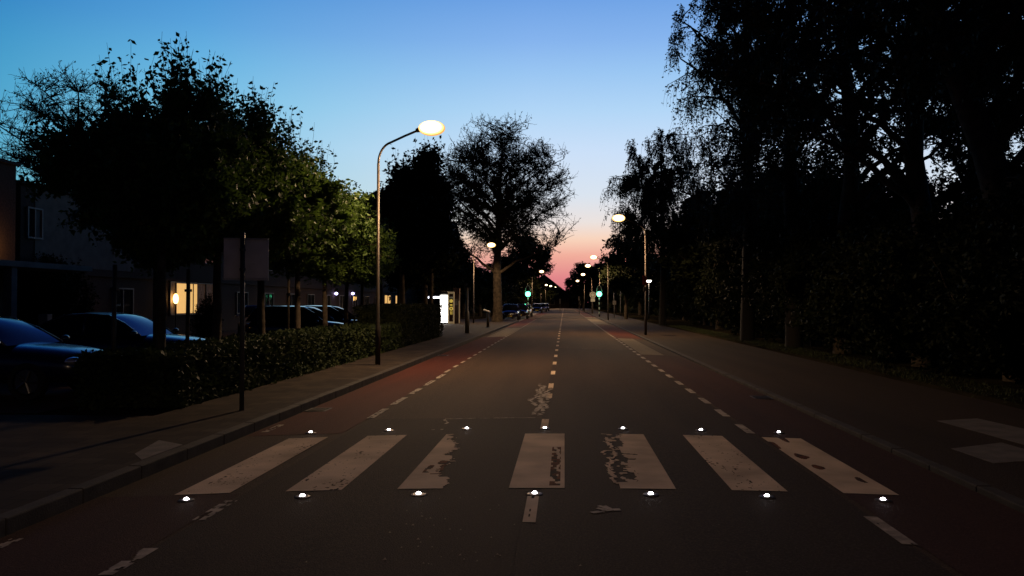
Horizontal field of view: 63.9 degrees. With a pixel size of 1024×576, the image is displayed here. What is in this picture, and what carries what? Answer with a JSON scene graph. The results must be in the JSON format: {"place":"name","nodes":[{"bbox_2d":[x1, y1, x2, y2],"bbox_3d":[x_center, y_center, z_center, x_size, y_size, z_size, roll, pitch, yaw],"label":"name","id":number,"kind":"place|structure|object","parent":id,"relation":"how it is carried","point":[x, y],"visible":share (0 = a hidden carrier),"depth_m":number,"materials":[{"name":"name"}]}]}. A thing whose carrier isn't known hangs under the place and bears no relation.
{"place":"outdoors","nodes":[
{"label":"outdoors","id":0,"kind":"place"},
{"bbox_2d":[0,414,150,457],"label":"pavement","id":1,"kind":"structure","parent":0,"point":[20,433],"depth_m":10.81,"materials":[{"name":"concrete"}]},
{"bbox_2d":[0,336,473,513],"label":"pavement","id":2,"kind":"structure","parent":0,"point":[31,475],"depth_m":10.38,"materials":[{"name":"concrete"}]},
{"bbox_2d":[135,440,181,459],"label":"tactile paving","id":3,"kind":"structure","parent":2,"relation":"on","point":[157,447],"depth_m":9.22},
{"bbox_2d":[223,232,268,410],"bbox_3d":[-4.075,0.506,12.567,0.660,2.720,0.115,0,-1,-14],"label":"traffic sign","id":4,"kind":"object","parent":2,"relation":"on","point":[246,258],"visible":1,"depth_m":12.56,"materials":[{"name":"metal"}]},
{"bbox_2d":[375,120,444,364],"bbox_3d":[-2.699,-1.203,21.770,1.860,6.469,0.500,0,-1,4],"label":"street lamp","id":5,"kind":"object","parent":2,"relation":"on","point":[431,128],"visible":1,"depth_m":21.76,"materials":[{"name":"metal"}]},
{"bbox_2d":[0,319,477,412],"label":"car park","id":6,"kind":"structure","parent":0,"point":[57,395],"depth_m":14.03,"materials":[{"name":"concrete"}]},
{"bbox_2d":[0,158,91,317],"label":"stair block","id":7,"kind":"structure","parent":6,"relation":"on","point":[10,266],"depth_m":26.56,"materials":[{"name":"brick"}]},
{"bbox_2d":[0,316,100,400],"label":"parked car","id":8,"kind":"object","parent":6,"relation":"on","point":[32,357],"visible":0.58,"depth_m":14.09,"materials":[{"name":"blue paint"}]},
{"bbox_2d":[17,251,99,325],"bbox_3d":[-17.453,0.461,30.843,3.573,3.758,3.797,-1,-1,36],"label":"evergreen shrub","id":9,"kind":"object","parent":6,"relation":"on","point":[57,294],"visible":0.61,"depth_m":30.15,"materials":[{"name":"green plant"}]},
{"bbox_2d":[38,312,204,349],"bbox_3d":[-9.170,1.290,19.203,4.410,1.460,2.169,0,-1,4],"label":"parked car","id":10,"kind":"object","parent":6,"relation":"on","point":[91,329],"visible":0.15,"depth_m":18.55,"materials":[{"name":"blue paint"}]},
{"bbox_2d":[62,79,255,343],"bbox_3d":[-7.096,-1.141,16.779,3.963,6.230,3.288,-1,-1,40],"label":"street tree","id":11,"kind":"object","parent":6,"relation":"on","point":[145,264],"visible":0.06,"depth_m":16.43,"materials":[{"name":"green plant"}]},
{"bbox_2d":[189,291,223,337],"bbox_3d":[-12.697,1.296,34.025,1.418,2.422,1.314,0,-1,4],"label":"garden bush","id":12,"kind":"object","parent":6,"relation":"on","point":[203,317],"visible":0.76,"depth_m":33.76,"materials":[{"name":"green plant"}]},
{"bbox_2d":[235,305,270,333],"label":"parked car","id":13,"kind":"object","parent":6,"relation":"on","point":[249,309],"visible":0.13,"depth_m":42.14,"materials":[{"name":"grey paint"}]},
{"bbox_2d":[245,305,343,333],"bbox_3d":[-7.932,1.445,31.147,3.960,1.580,2.169,0,-1,4],"label":"parked car","id":14,"kind":"object","parent":6,"relation":"on","point":[276,317],"visible":0.2,"depth_m":30.48,"materials":[{"name":"black paint"}]},
{"bbox_2d":[300,305,353,323],"bbox_3d":[-7.668,1.502,34.336,3.960,1.580,2.169,0,-1,4],"label":"parked car","id":15,"kind":"object","parent":6,"relation":"on","point":[336,313],"visible":0.09,"depth_m":33.69,"materials":[{"name":"black paint"}]},
{"bbox_2d":[304,179,397,323],"bbox_3d":[-6.317,-0.914,31.198,4.235,6.293,4.006,-1,-1,33],"label":"street tree","id":16,"kind":"object","parent":6,"relation":"on","point":[373,270],"visible":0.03,"depth_m":30.91,"materials":[{"name":"green plant"}]},
{"bbox_2d":[318,204,403,304],"bbox_3d":[-6.741,-0.752,35.644,3.407,6.129,3.920,1,-1,-38],"label":"street tree","id":17,"kind":"object","parent":6,"relation":"on","point":[367,284],"visible":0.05,"depth_m":35.44,"materials":[{"name":"green plant"}]},
{"bbox_2d":[418,230,476,299],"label":"round tree","id":18,"kind":"object","parent":6,"relation":"on","point":[444,283],"visible":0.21,"depth_m":79.19,"materials":[{"name":"green plant"}]},
{"bbox_2d":[439,320,516,336],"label":"pavement","id":19,"kind":"structure","parent":0,"point":[477,327],"depth_m":54.46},
{"bbox_2d":[359,188,394,303],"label":"tall tree","id":20,"kind":"object","parent":19,"relation":"on","point":[383,194],"visible":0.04,"depth_m":43.47,"materials":[{"name":"green plant"}]},
{"bbox_2d":[380,144,420,303],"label":"tall tree","id":21,"kind":"object","parent":19,"relation":"on","point":[393,278],"visible":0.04,"depth_m":46.58,"materials":[{"name":"green plant"}]},
{"bbox_2d":[376,192,440,303],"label":"tall tree","id":22,"kind":"object","parent":19,"relation":"on","point":[414,246],"visible":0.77,"depth_m":42.18,"materials":[{"name":"green plant"}]},
{"bbox_2d":[396,135,466,303],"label":"tall tree","id":23,"kind":"object","parent":19,"relation":"on","point":[427,177],"visible":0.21,"depth_m":45.58,"materials":[{"name":"green plant"}]},
{"bbox_2d":[417,194,463,304],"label":"tall tree","id":24,"kind":"object","parent":19,"relation":"on","point":[434,211],"visible":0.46,"depth_m":43.57,"materials":[{"name":"green plant"}]},
{"bbox_2d":[428,291,453,323],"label":"kiosk","id":25,"kind":"object","parent":19,"relation":"on","point":[446,300],"visible":0.87,"depth_m":63.95,"materials":[{"name":"metal"}]},
{"bbox_2d":[453,288,459,323],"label":"cabinet","id":26,"kind":"object","parent":19,"relation":"on","point":[456,291],"visible":0.92,"depth_m":64.93,"materials":[{"name":"metal"}]},
{"bbox_2d":[464,284,469,332],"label":"waymark post","id":27,"kind":"object","parent":19,"relation":"on","point":[466,289],"visible":0.91,"depth_m":44.40,"materials":[{"name":"metal"}]},
{"bbox_2d":[0,308,1022,575],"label":"road","id":28,"kind":"structure","parent":0,"point":[508,376],"depth_m":14.40,"materials":[{"name":"asphalt"}]},
{"bbox_2d":[0,494,237,575],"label":"cycle lane","id":29,"kind":"structure","parent":28,"relation":"on","point":[96,536],"depth_m":6.15,"materials":[{"name":"asphalt"}]},
{"bbox_2d":[98,500,236,574],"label":"lane line","id":30,"kind":"object","parent":28,"relation":"on","point":[143,552],"visible":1,"depth_m":5.57,"materials":[{"name":"paint"}]},
{"bbox_2d":[175,437,326,494],"bbox_3d":[-2.686,1.876,8.909,0.500,0.018,3.112,0,-1,4],"label":"zebra stripe","id":31,"kind":"object","parent":28,"relation":"on","point":[268,459],"visible":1,"depth_m":8.52,"materials":[{"name":"paint"}]},
{"bbox_2d":[0,320,518,537],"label":"kerb","id":32,"kind":"structure","parent":28,"relation":"on","point":[25,516],"depth_m":8.71,"materials":[{"name":"concrete"}]},
{"bbox_2d":[107,418,541,575],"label":"asphalt patch","id":33,"kind":"object","parent":28,"relation":"on","point":[272,526],"visible":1,"depth_m":6.35,"materials":[{"name":"asphalt"}]},
{"bbox_2d":[287,435,404,490],"bbox_3d":[-1.684,1.846,8.910,0.500,0.012,3.112,0,-1,4],"label":"zebra stripe","id":34,"kind":"object","parent":33,"relation":"on","point":[373,449],"visible":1,"depth_m":8.54,"materials":[{"name":"paint"}]},
{"bbox_2d":[398,434,458,488],"bbox_3d":[-0.713,1.829,8.900,0.440,0.005,3.086,0,-1,4],"label":"zebra stripe","id":35,"kind":"object","parent":33,"relation":"on","point":[417,478],"visible":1,"depth_m":8.17,"materials":[{"name":"paint"}]},
{"bbox_2d":[247,337,504,435],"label":"cycle lane","id":36,"kind":"structure","parent":28,"relation":"on","point":[348,411],"depth_m":14.85,"materials":[{"name":"asphalt"}]},
{"bbox_2d":[505,312,547,327],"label":"cycle lane","id":37,"kind":"structure","parent":28,"relation":"on","point":[524,322],"depth_m":75.36,"materials":[{"name":"asphalt"}]},
{"bbox_2d":[528,385,552,414],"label":"scrape marks","id":38,"kind":"object","parent":28,"relation":"on","point":[543,404],"visible":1,"depth_m":13.94,"materials":[{"name":"paint"}]},
{"bbox_2d":[522,319,561,521],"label":"line","id":39,"kind":"object","parent":28,"relation":"on","point":[532,504],"visible":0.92,"depth_m":6.80,"materials":[{"name":"paint"}]},
{"bbox_2d":[596,324,641,338],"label":"cycle lane","id":40,"kind":"structure","parent":28,"relation":"on","point":[615,331],"depth_m":48.03,"materials":[{"name":"asphalt"}]},
{"bbox_2d":[618,338,662,354],"bbox_3d":[5.068,2.329,33.459,0.750,0.029,12.500,0,-1,4],"label":"lane patch","id":41,"kind":"object","parent":28,"relation":"on","point":[639,347],"visible":1,"depth_m":31.71,"materials":[{"name":"asphalt"}]},
{"bbox_2d":[511,348,953,575],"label":"asphalt patch","id":42,"kind":"object","parent":28,"relation":"on","point":[806,524],"visible":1,"depth_m":6.71,"materials":[{"name":"asphalt"}]},
{"bbox_2d":[509,433,564,487],"bbox_3d":[0.320,1.823,8.911,0.500,0.001,3.112,0,-1,4],"label":"zebra stripe","id":43,"kind":"object","parent":42,"relation":"on","point":[533,466],"visible":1,"depth_m":8.60,"materials":[{"name":"paint"}]},
{"bbox_2d":[549,447,560,484],"bbox_3d":[0.452,1.816,8.472,0.120,0.001,2.006,0,-1,4],"label":"stripe stain","id":44,"kind":"object","parent":42,"relation":"on","point":[554,464],"visible":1,"depth_m":8.40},
{"bbox_2d":[600,434,645,483],"bbox_3d":[1.192,1.826,8.983,0.440,0.005,2.900,0,-1,4],"label":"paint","id":45,"kind":"object","parent":42,"relation":"on","point":[610,472],"visible":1,"depth_m":8.55,"materials":[{"name":"paint"}]},
{"bbox_2d":[605,434,675,488],"bbox_3d":[1.322,1.829,8.910,0.500,0.006,3.112,0,-1,4],"label":"zebra stripe","id":46,"kind":"object","parent":42,"relation":"on","point":[654,475],"visible":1,"depth_m":8.42,"materials":[{"name":"paint"}]},
{"bbox_2d":[683,435,786,490],"bbox_3d":[2.324,1.847,8.910,0.500,0.012,3.112,0,-1,4],"label":"zebra stripe","id":47,"kind":"object","parent":42,"relation":"on","point":[759,478],"visible":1,"depth_m":8.53,"materials":[{"name":"paint"}]},
{"bbox_2d":[581,314,917,544],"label":"lane line","id":48,"kind":"object","parent":28,"relation":"on","point":[893,532],"visible":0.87,"depth_m":6.41,"materials":[{"name":"paint"}]},
{"bbox_2d":[642,355,1023,575],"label":"cycle lane","id":49,"kind":"structure","parent":28,"relation":"on","point":[963,530],"depth_m":7.54,"materials":[{"name":"asphalt"}]},
{"bbox_2d":[762,437,897,494],"bbox_3d":[3.326,1.878,8.909,0.500,0.018,3.112,0,-1,4],"label":"zebra stripe","id":50,"kind":"object","parent":49,"relation":"on","point":[838,474],"visible":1,"depth_m":8.46,"materials":[{"name":"paint"}]},
{"bbox_2d":[0,307,1023,415],"bbox_3d":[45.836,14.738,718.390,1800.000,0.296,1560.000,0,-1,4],"label":"ground","id":51,"kind":"structure","parent":0,"point":[994,379],"depth_m":19.17,"materials":[{"name":"plant"}]},
{"bbox_2d":[0,60,134,191],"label":"plane tree","id":52,"kind":"object","parent":51,"relation":"on","point":[35,110],"visible":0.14,"depth_m":58.60,"materials":[{"name":"green plant"}]},
{"bbox_2d":[12,32,266,349],"bbox_3d":[-6.461,-1.334,14.404,4.137,6.529,3.596,0,-1,-21],"label":"street tree","id":53,"kind":"object","parent":51,"relation":"on","point":[109,163],"visible":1,"depth_m":13.87,"materials":[{"name":"green plant"}]},
{"bbox_2d":[184,269,191,343],"bbox_3d":[-6.076,0.797,15.387,0.110,2.301,0.100,0,-1,4],"label":"tree stake","id":54,"kind":"object","parent":51,"relation":"on","point":[187,290],"visible":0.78,"depth_m":15.37,"materials":[{"name":"brown wood"}]},
{"bbox_2d":[15,180,417,334],"bbox_3d":[-19.495,-0.137,71.400,8.300,6.180,82.300,0,-1,4],"label":"apartment row","id":55,"kind":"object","parent":51,"relation":"on","point":[38,229],"visible":0.27,"depth_m":38.02,"materials":[{"name":"brick"}]},
{"bbox_2d":[26,206,43,239],"bbox_3d":[-18.026,-2.443,31.005,0.120,1.180,0.910,0,-1,4],"label":"window","id":56,"kind":"structure","parent":55,"relation":"in","point":[30,211],"depth_m":30.91,"materials":[{"name":"black"}]},
{"bbox_2d":[111,288,133,313],"bbox_3d":[-17.628,0.679,37.191,0.120,1.360,1.760,0,-1,4],"label":"window","id":57,"kind":"structure","parent":55,"relation":"in","point":[125,296],"depth_m":37.46,"materials":[{"name":"black"}]},
{"bbox_2d":[169,281,212,314],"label":"window","id":58,"kind":"structure","parent":55,"relation":"in","point":[177,288],"depth_m":43.35,"materials":[{"name":"yellow"}]},
{"bbox_2d":[72,321,401,409],"bbox_3d":[-5.411,1.565,21.309,2.009,1.113,17.350,0,-1,4],"label":"hedge","id":59,"kind":"object","parent":51,"relation":"on","point":[177,374],"visible":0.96,"depth_m":14.18,"materials":[{"name":"green plant"}]},
{"bbox_2d":[145,56,337,339],"bbox_3d":[-6.031,-1.485,16.910,4.062,6.922,4.896,-1,-1,36],"label":"street tree","id":60,"kind":"object","parent":51,"relation":"on","point":[279,224],"visible":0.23,"depth_m":16.86,"materials":[{"name":"green plant"}]},
{"bbox_2d":[286,279,290,328],"bbox_3d":[-5.986,0.915,21.986,0.110,2.301,0.100,0,-1,4],"label":"tree stake","id":61,"kind":"object","parent":51,"relation":"on","point":[288,293],"visible":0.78,"depth_m":21.97,"materials":[{"name":"brown wood"}]},
{"bbox_2d":[223,95,364,334],"bbox_3d":[-5.898,-1.381,19.958,4.680,6.823,4.428,0,-1,-21],"label":"street tree","id":62,"kind":"object","parent":51,"relation":"on","point":[340,215],"visible":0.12,"depth_m":19.92,"materials":[{"name":"green plant"}]},
{"bbox_2d":[269,134,376,328],"bbox_3d":[-5.783,-1.239,23.391,4.355,6.662,3.785,-1,-1,33],"label":"street tree","id":63,"kind":"object","parent":51,"relation":"on","point":[363,228],"visible":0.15,"depth_m":23.33,"materials":[{"name":"green plant"}]},
{"bbox_2d":[272,165,395,326],"bbox_3d":[-6.064,-1.024,27.157,4.569,6.368,3.791,0,-1,6],"label":"street tree","id":64,"kind":"object","parent":51,"relation":"on","point":[349,265],"visible":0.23,"depth_m":26.92,"materials":[{"name":"green plant"}]},
{"bbox_2d":[351,303,443,347],"bbox_3d":[-4.611,1.483,35.025,2.047,1.742,10.430,0,-1,4],"label":"hedge","id":65,"kind":"object","parent":51,"relation":"on","point":[420,322],"visible":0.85,"depth_m":31.93,"materials":[{"name":"green plant"}]},
{"bbox_2d":[449,261,492,317],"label":"round tree","id":66,"kind":"object","parent":51,"relation":"on","point":[480,291],"visible":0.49,"depth_m":90.59,"materials":[{"name":"green plant"}]},
{"bbox_2d":[469,267,508,316],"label":"round tree","id":67,"kind":"object","parent":51,"relation":"on","point":[487,298],"visible":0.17,"depth_m":97.44,"materials":[{"name":"green plant"}]},
{"bbox_2d":[480,274,516,315],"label":"round tree","id":68,"kind":"object","parent":51,"relation":"on","point":[509,288],"visible":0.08,"depth_m":104.74,"materials":[{"name":"green plant"}]},
{"bbox_2d":[415,285,590,314],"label":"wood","id":69,"kind":"object","parent":51,"relation":"on","point":[419,290],"visible":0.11,"depth_m":131.95,"materials":[{"name":"green plant"}]},
{"bbox_2d":[439,111,578,321],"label":"plane tree","id":70,"kind":"object","parent":51,"relation":"on","point":[509,212],"visible":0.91,"depth_m":70.61,"materials":[{"name":"green plant"}]},
{"bbox_2d":[481,252,536,310],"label":"round tree","id":71,"kind":"object","parent":51,"relation":"on","point":[519,274],"visible":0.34,"depth_m":116.88,"materials":[{"name":"green plant"}]},
{"bbox_2d":[533,282,559,303],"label":"round tree","id":72,"kind":"object","parent":51,"relation":"on","point":[551,292],"visible":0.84,"depth_m":233.72,"materials":[{"name":"green plant"}]},
{"bbox_2d":[530,275,570,307],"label":"house","id":73,"kind":"structure","parent":51,"relation":"on","point":[562,295],"depth_m":267.68,"materials":[{"name":"tile"}]},
{"bbox_2d":[598,273,619,311],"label":"round tree","id":74,"kind":"object","parent":51,"relation":"on","point":[609,297],"visible":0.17,"depth_m":148.67,"materials":[{"name":"green plant"}]},
{"bbox_2d":[617,267,654,314],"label":"round tree","id":75,"kind":"object","parent":51,"relation":"on","point":[639,299],"visible":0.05,"depth_m":109.69,"materials":[{"name":"green plant"}]},
{"bbox_2d":[588,257,691,319],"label":"wood","id":76,"kind":"object","parent":51,"relation":"on","point":[653,308],"visible":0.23,"depth_m":131.16,"materials":[{"name":"green plant"}]},
{"bbox_2d":[634,258,659,304],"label":"round tree","id":77,"kind":"object","parent":51,"relation":"on","point":[655,295],"visible":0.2,"depth_m":94.03,"materials":[{"name":"green plant"}]},
{"bbox_2d":[659,269,702,322],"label":"evergreen shrub","id":78,"kind":"object","parent":51,"relation":"on","point":[673,300],"visible":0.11,"depth_m":67.04,"materials":[{"name":"green plant"}]},
{"bbox_2d":[668,269,714,325],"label":"evergreen shrub","id":79,"kind":"object","parent":51,"relation":"on","point":[689,295],"visible":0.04,"depth_m":58.96,"materials":[{"name":"green plant"}]},
{"bbox_2d":[650,181,737,328],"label":"round tree","id":80,"kind":"object","parent":51,"relation":"on","point":[683,262],"visible":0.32,"depth_m":50.98,"materials":[{"name":"green plant"}]},
{"bbox_2d":[677,239,739,328],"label":"evergreen shrub","id":81,"kind":"object","parent":51,"relation":"on","point":[697,292],"visible":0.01,"depth_m":51.72,"materials":[{"name":"green plant"}]},
{"bbox_2d":[680,176,765,330],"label":"round tree","id":82,"kind":"object","parent":51,"relation":"on","point":[700,245],"visible":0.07,"depth_m":46.69,"materials":[{"name":"green plant"}]},
{"bbox_2d":[693,231,765,331],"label":"evergreen shrub","id":83,"kind":"object","parent":51,"relation":"on","point":[705,279],"visible":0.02,"depth_m":45.88,"materials":[{"name":"green plant"}]},
{"bbox_2d":[693,216,774,335],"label":"evergreen shrub","id":84,"kind":"object","parent":51,"relation":"on","point":[708,299],"visible":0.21,"depth_m":41.05,"materials":[{"name":"green plant"}]},
{"bbox_2d":[662,0,814,340],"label":"birch","id":85,"kind":"object","parent":51,"relation":"on","point":[747,211],"visible":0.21,"depth_m":35.72,"materials":[{"name":"green plant"}]},
{"bbox_2d":[718,161,843,334],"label":"round tree","id":86,"kind":"object","parent":51,"relation":"on","point":[809,174],"visible":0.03,"depth_m":41.91,"materials":[{"name":"green plant"}]},
{"bbox_2d":[680,0,889,346],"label":"birch","id":87,"kind":"object","parent":51,"relation":"on","point":[788,177],"visible":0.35,"depth_m":30.97,"materials":[{"name":"green plant"}]},
{"bbox_2d":[592,315,1023,513],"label":"kerb","id":88,"kind":"structure","parent":51,"relation":"on","point":[996,494],"depth_m":9.82,"materials":[{"name":"concrete"}]},
{"bbox_2d":[762,200,892,354],"bbox_3d":[11.222,-0.350,27.172,5.752,5.337,5.040,-1,-1,28],"label":"evergreen shrub","id":89,"kind":"object","parent":51,"relation":"on","point":[790,282],"visible":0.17,"depth_m":27.09,"materials":[{"name":"green plant"}]},
{"bbox_2d":[766,166,888,225],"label":"round tree","id":90,"kind":"object","parent":51,"relation":"on","point":[820,182],"visible":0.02,"depth_m":39.87,"materials":[{"name":"green plant"}]},
{"bbox_2d":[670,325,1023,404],"bbox_3d":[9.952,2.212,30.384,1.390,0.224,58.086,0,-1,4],"label":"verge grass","id":91,"kind":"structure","parent":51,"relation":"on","point":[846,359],"depth_m":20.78,"materials":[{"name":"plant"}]},
{"bbox_2d":[710,0,1015,353],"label":"broad tree","id":92,"kind":"object","parent":51,"relation":"on","point":[736,71],"visible":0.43,"depth_m":26.90,"materials":[{"name":"green plant"}]},
{"bbox_2d":[801,197,952,361],"bbox_3d":[10.789,-0.194,23.255,5.568,4.863,5.240,0,-1,-9],"label":"evergreen shrub","id":93,"kind":"object","parent":51,"relation":"on","point":[825,318],"visible":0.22,"depth_m":23.03,"materials":[{"name":"green plant"}]},
{"bbox_2d":[740,0,1023,367],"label":"broad tree","id":94,"kind":"object","parent":51,"relation":"on","point":[910,186],"visible":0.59,"depth_m":21.43,"materials":[{"name":"green plant"}]},
{"bbox_2d":[840,163,951,215],"bbox_3d":[15.739,-1.246,31.920,7.320,7.426,6.414,0,-1,3],"label":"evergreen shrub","id":95,"kind":"object","parent":51,"relation":"on","point":[893,197],"visible":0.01,"depth_m":31.08,"materials":[{"name":"green plant"}]},
{"bbox_2d":[828,0,1023,382],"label":"broad tree","id":96,"kind":"object","parent":51,"relation":"on","point":[986,137],"visible":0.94,"depth_m":17.40,"materials":[{"name":"green plant"}]},
{"bbox_2d":[881,0,1023,188],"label":"broad tree","id":97,"kind":"object","parent":51,"relation":"on","point":[944,158],"visible":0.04,"depth_m":31.72,"materials":[{"name":"green plant"}]},
{"bbox_2d":[902,144,1023,215],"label":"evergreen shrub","id":98,"kind":"object","parent":51,"relation":"on","point":[955,190],"visible":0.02,"depth_m":24.98,"materials":[{"name":"green plant"}]},
{"bbox_2d":[0,0,1023,289],"label":"sky","id":99,"kind":"structure","parent":0,"point":[365,75],"materials":[{"name":"blue"}]},
{"bbox_2d":[505,310,545,321],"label":"parking bay","id":100,"kind":"object","parent":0,"point":[524,317],"visible":0.21,"depth_m":92.53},
{"bbox_2d":[502,304,520,319],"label":"parked car","id":101,"kind":"object","parent":100,"relation":"on","point":[511,311],"visible":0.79,"depth_m":78.94,"materials":[{"name":"blue paint"}]},
{"bbox_2d":[508,235,554,303],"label":"round tree","id":102,"kind":"object","parent":100,"relation":"on","point":[538,262],"visible":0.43,"depth_m":126.48,"materials":[{"name":"green plant"}]},
{"bbox_2d":[577,308,1023,499],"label":"pavement","id":103,"kind":"structure","parent":0,"point":[907,416],"depth_m":14.50,"materials":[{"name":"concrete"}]},
{"bbox_2d":[563,261,598,309],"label":"round tree","id":104,"kind":"object","parent":103,"relation":"on","point":[576,289],"visible":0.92,"depth_m":184.63,"materials":[{"name":"green plant"}]},
{"bbox_2d":[597,228,652,318],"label":"round tree","id":105,"kind":"object","parent":103,"relation":"on","point":[615,270],"visible":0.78,"depth_m":83.24,"materials":[{"name":"green plant"}]},
{"bbox_2d":[612,215,646,334],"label":"street lamp","id":106,"kind":"object","parent":103,"relation":"on","point":[618,218],"visible":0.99,"depth_m":43.98,"materials":[{"name":"metal"}]},
{"bbox_2d":[599,126,713,325],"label":"birch","id":107,"kind":"object","parent":103,"relation":"on","point":[656,193],"visible":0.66,"depth_m":59.17,"materials":[{"name":"green plant"}]},
{"bbox_2d":[939,418,1023,444],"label":"tactile paving","id":108,"kind":"structure","parent":103,"relation":"on","point":[1006,432],"depth_m":11.24,"materials":[{"name":"concrete"}]},
{"bbox_2d":[951,442,1023,462],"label":"tactile paving","id":109,"kind":"structure","parent":103,"relation":"on","point":[1001,452],"depth_m":9.44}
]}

